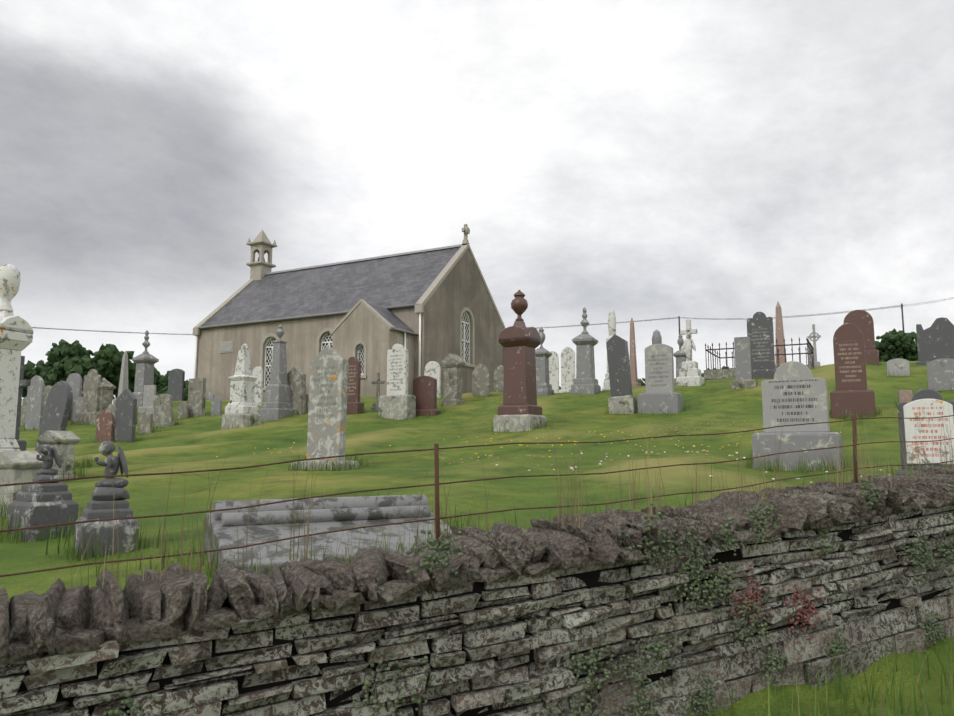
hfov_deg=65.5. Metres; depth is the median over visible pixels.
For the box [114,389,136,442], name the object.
dark grave peak
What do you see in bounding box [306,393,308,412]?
gravestone
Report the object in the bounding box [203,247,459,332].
church roof
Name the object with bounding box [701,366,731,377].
shrub foliage
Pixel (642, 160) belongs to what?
sky
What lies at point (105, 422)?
round red grave
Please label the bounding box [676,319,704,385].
grave angel cross
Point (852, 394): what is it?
red-brown gothic grave
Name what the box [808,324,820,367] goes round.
celtic cross
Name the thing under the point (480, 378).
gravestone
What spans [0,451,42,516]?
grave block
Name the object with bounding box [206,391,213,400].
grave
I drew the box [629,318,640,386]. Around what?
pink grave obelisk
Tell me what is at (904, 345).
bush
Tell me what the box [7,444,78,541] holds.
grave cherub group
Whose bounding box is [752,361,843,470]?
grave
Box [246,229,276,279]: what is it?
church bellcote
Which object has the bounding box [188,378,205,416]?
grave sand
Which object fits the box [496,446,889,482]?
white wildflowers
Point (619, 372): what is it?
leaning pointed grave
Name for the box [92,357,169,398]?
bush
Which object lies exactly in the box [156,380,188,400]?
shrub foliage
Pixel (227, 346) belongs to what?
church stone dressings
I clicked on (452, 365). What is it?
sand grave pedestal
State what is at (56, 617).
dry stone wall coping
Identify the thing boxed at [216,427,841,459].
yellow wildflowers
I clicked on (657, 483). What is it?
dry grass stems
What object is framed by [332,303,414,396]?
church porch
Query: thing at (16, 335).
white grave urn
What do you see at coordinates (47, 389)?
grey grave
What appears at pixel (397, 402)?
gravestone
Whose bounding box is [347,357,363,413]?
gravestone
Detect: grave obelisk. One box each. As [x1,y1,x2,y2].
[113,351,127,403]
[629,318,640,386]
[775,302,786,365]
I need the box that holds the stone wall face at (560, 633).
[0,505,953,715]
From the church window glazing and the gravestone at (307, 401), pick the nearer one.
the gravestone at (307, 401)
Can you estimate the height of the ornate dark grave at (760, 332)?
2.080 m
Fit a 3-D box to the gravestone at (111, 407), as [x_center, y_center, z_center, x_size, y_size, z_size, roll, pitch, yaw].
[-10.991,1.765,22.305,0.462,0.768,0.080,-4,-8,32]
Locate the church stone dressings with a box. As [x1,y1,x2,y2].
[193,224,505,390]
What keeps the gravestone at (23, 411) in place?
on the terrain ground
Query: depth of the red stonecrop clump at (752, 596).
3.77 m
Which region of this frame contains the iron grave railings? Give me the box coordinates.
[704,338,813,379]
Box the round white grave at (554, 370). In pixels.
[549,351,558,392]
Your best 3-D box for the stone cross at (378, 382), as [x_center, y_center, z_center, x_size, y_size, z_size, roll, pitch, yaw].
[-2.863,1.050,21.458,0.407,1.261,0.224,-3,-8,25]
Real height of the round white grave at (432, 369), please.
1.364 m
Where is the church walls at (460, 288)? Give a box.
[196,248,503,399]
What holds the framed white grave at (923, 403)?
on the terrain ground
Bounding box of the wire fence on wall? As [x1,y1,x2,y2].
[0,415,953,576]
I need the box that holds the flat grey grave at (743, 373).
[731,337,756,388]
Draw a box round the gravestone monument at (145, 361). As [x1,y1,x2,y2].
[132,330,158,406]
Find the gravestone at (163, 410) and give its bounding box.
[153,394,174,426]
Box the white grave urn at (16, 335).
[0,264,32,451]
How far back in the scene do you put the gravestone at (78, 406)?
23.82 m
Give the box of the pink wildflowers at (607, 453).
[415,421,745,466]
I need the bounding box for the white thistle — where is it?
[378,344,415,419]
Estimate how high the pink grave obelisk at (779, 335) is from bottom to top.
2.845 m
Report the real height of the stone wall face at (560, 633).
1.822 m
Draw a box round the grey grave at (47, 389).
[43,385,52,413]
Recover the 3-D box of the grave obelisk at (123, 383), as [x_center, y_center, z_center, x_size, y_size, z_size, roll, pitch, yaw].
[-14.437,0.864,30.349,0.514,2.334,0.514,-4,-8,31]
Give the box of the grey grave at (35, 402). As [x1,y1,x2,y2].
[25,375,44,429]
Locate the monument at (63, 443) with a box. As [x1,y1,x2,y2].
[36,430,80,481]
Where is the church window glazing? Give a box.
[264,312,469,386]
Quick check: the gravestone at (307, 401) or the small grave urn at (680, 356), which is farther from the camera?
the small grave urn at (680, 356)
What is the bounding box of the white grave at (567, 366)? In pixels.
[559,347,574,392]
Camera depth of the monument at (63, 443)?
10.38 m
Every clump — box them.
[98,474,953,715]
[730,565,830,642]
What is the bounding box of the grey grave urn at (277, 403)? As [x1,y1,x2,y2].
[259,324,293,421]
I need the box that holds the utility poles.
[678,303,904,348]
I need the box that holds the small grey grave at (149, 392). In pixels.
[138,385,155,412]
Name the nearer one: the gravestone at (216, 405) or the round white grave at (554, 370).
the gravestone at (216, 405)
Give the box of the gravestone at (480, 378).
[472,364,489,396]
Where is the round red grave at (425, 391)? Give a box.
[413,376,440,415]
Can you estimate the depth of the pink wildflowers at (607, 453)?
11.40 m
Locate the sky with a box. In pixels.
[0,0,953,403]
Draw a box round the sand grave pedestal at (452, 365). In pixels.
[441,353,465,404]
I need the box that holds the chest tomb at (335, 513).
[204,494,451,574]
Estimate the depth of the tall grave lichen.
10.94 m
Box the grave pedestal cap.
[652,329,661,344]
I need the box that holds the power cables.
[32,297,952,334]
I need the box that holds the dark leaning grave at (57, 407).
[35,381,72,454]
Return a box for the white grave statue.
[604,309,615,390]
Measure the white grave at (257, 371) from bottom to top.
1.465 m
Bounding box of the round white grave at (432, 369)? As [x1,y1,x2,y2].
[424,361,440,397]
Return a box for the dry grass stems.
[1,359,953,715]
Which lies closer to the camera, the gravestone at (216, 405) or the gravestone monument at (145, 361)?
the gravestone at (216, 405)
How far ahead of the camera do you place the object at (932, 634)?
3.46 m
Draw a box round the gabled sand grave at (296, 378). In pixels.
[287,367,305,414]
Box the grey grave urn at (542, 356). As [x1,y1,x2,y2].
[535,327,552,395]
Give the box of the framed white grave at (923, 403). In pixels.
[896,388,953,475]
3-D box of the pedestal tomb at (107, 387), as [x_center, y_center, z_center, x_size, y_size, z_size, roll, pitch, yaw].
[-11.677,1.388,23.110,0.636,1.563,0.498,-4,-8,29]
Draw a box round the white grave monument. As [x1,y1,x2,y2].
[221,343,260,429]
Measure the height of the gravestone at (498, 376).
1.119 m
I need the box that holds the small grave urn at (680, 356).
[673,334,686,382]
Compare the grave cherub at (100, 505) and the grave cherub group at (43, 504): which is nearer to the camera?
the grave cherub at (100, 505)
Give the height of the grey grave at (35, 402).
1.774 m
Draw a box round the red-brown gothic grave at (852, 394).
[830,323,875,418]
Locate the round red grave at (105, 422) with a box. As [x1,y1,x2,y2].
[95,410,114,441]
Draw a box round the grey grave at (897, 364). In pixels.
[887,358,909,375]
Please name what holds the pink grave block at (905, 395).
on the terrain ground
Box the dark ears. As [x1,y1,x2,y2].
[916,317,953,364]
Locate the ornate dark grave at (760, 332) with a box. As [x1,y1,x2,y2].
[747,312,776,378]
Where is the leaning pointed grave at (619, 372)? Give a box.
[606,334,637,413]
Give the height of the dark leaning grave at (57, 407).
1.632 m
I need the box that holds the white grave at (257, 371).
[252,366,262,405]
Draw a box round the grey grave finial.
[571,307,600,394]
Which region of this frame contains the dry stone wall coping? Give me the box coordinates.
[0,466,953,667]
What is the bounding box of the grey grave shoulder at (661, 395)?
[638,344,682,413]
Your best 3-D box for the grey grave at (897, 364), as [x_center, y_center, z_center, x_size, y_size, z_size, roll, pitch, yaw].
[11.049,0.313,19.459,0.513,0.602,0.080,-4,-8,31]
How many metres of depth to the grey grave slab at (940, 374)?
17.20 m
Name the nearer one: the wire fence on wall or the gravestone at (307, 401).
the wire fence on wall
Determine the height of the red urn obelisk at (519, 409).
3.218 m
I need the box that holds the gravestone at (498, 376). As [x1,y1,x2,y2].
[494,365,503,391]
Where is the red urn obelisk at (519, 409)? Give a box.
[493,290,546,431]
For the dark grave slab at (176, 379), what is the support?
on the terrain ground
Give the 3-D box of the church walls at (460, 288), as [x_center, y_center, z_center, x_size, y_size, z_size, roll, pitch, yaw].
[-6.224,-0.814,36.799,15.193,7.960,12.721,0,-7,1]
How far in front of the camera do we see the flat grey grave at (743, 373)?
19.34 m
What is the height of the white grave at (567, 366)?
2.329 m
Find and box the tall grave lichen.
[291,347,359,469]
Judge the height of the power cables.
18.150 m
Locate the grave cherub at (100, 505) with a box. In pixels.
[74,441,138,558]
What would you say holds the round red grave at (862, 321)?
on the terrain ground
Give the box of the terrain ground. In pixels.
[0,361,953,715]
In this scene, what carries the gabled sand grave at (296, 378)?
on the terrain ground
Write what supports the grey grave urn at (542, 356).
on the terrain ground
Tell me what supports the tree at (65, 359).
on the terrain ground
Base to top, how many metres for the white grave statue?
2.777 m
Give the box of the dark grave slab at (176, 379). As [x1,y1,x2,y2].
[168,369,184,400]
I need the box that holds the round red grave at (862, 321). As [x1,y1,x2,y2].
[844,310,879,364]
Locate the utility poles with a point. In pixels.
(901, 312)
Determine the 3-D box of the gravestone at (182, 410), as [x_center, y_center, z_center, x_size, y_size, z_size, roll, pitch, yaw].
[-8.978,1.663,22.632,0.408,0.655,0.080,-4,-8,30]
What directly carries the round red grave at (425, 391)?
on the terrain ground
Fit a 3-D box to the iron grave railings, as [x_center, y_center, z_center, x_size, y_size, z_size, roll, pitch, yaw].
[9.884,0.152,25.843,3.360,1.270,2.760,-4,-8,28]
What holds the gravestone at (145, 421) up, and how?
on the terrain ground
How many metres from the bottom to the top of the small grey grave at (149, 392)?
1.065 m
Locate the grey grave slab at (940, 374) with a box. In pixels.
[926,358,953,390]
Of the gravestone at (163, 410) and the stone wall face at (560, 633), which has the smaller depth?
the stone wall face at (560, 633)
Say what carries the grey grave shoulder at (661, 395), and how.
on the terrain ground
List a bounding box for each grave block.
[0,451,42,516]
[898,390,912,402]
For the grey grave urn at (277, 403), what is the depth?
21.19 m
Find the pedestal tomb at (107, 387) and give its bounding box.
[99,378,115,411]
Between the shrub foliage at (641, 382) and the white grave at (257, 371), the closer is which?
the white grave at (257, 371)
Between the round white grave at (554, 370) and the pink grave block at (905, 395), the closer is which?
the pink grave block at (905, 395)
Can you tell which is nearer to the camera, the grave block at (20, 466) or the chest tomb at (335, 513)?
the chest tomb at (335, 513)
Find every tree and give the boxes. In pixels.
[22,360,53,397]
[45,339,133,396]
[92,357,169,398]
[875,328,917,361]
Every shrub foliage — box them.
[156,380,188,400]
[604,378,644,385]
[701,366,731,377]
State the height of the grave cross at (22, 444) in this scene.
2.196 m
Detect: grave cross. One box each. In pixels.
[15,356,30,450]
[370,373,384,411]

